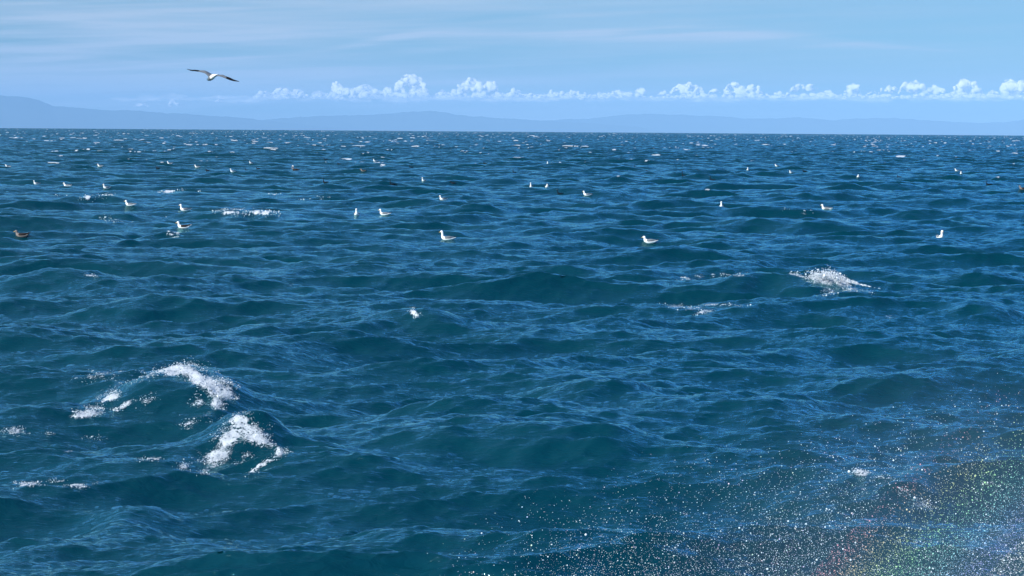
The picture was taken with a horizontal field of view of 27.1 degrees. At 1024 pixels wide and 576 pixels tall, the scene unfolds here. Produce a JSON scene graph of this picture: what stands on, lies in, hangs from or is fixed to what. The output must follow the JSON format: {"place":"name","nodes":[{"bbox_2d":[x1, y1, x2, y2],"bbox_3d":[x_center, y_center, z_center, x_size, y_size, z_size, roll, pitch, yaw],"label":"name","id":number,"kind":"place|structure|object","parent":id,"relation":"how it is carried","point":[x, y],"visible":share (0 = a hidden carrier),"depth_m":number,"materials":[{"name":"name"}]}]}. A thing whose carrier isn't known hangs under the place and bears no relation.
{"place":"outdoors","nodes":[
{"label":"outdoors","id":0,"kind":"place"},
{"bbox_2d":[0,95,359,130],"bbox_3d":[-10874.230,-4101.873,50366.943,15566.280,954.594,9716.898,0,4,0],"label":"hills","id":1,"kind":"structure","parent":0,"point":[20,112],"depth_m":49276.38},
{"bbox_2d":[188,69,238,81],"bbox_3d":[-7.188,-5.123,51.276,1.208,0.294,0.467,1,4,12],"label":"flying gull","id":2,"kind":"object","parent":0,"point":[210,76],"visible":1,"depth_m":51.25,"materials":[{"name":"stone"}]},
{"bbox_2d":[263,111,664,132],"bbox_3d":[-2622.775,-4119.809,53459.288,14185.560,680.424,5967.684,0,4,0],"label":"hills","id":3,"kind":"structure","parent":0,"point":[424,121],"depth_m":52575.25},
{"bbox_2d":[0,128,1023,575],"bbox_3d":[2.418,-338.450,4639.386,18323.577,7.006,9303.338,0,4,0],"label":"sea","id":4,"kind":"structure","parent":0,"point":[540,350],"depth_m":39.98,"materials":[{"name":"liquid"}]},
{"bbox_2d":[14,230,30,236],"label":"gull","id":5,"kind":"object","parent":4,"relation":"on","point":[22,234],"visible":1,"depth_m":79.77,"materials":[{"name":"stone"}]},
{"bbox_2d":[124,200,135,205],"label":"gull","id":6,"kind":"object","parent":4,"relation":"on","point":[130,204],"visible":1,"depth_m":109.18,"materials":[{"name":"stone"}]},
{"bbox_2d":[176,221,192,228],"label":"gull","id":7,"kind":"object","parent":4,"relation":"on","point":[183,226],"visible":1,"depth_m":85.09,"materials":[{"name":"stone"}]},
{"bbox_2d":[179,204,190,210],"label":"gull","id":8,"kind":"object","parent":4,"relation":"on","point":[183,209],"visible":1,"depth_m":100.42,"materials":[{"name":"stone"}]},
{"bbox_2d":[379,209,391,214],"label":"gull","id":9,"kind":"object","parent":4,"relation":"on","point":[384,213],"visible":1,"depth_m":104.31,"materials":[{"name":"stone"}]},
{"bbox_2d":[440,230,456,239],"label":"gull","id":10,"kind":"object","parent":4,"relation":"on","point":[443,237],"visible":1,"depth_m":79.29,"materials":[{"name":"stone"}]},
{"bbox_2d":[1,188,992,508],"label":"sea foam","id":11,"kind":"object","parent":4,"relation":"on","point":[831,276],"visible":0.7,"depth_m":31.66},
{"bbox_2d":[642,236,658,243],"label":"gull","id":12,"kind":"object","parent":4,"relation":"on","point":[649,241],"visible":1,"depth_m":80.34,"materials":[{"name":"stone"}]},
{"bbox_2d":[427,373,1023,575],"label":"sea spray","id":13,"kind":"object","parent":4,"relation":"on","point":[849,471],"visible":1,"depth_m":8.61,"materials":[{"name":"white liquid"}]},
{"bbox_2d":[936,230,943,237],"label":"gull","id":14,"kind":"object","parent":4,"relation":"on","point":[940,236],"visible":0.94,"depth_m":85.61,"materials":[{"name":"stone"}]},
{"bbox_2d":[0,0,1023,122],"label":"sky","id":15,"kind":"structure","parent":0,"point":[111,55],"materials":[{"name":"blue"}]},
{"bbox_2d":[133,74,1023,106],"bbox_3d":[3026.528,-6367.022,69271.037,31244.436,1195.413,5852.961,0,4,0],"label":"cloud","id":16,"kind":"structure","parent":0,"point":[482,93],"depth_m":69406.64,"materials":[{"name":"white"}]},
{"bbox_2d":[546,114,1023,135],"bbox_3d":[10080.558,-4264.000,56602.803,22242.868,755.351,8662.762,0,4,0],"label":"hills","id":17,"kind":"structure","parent":0,"point":[709,124],"depth_m":56529.96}
]}

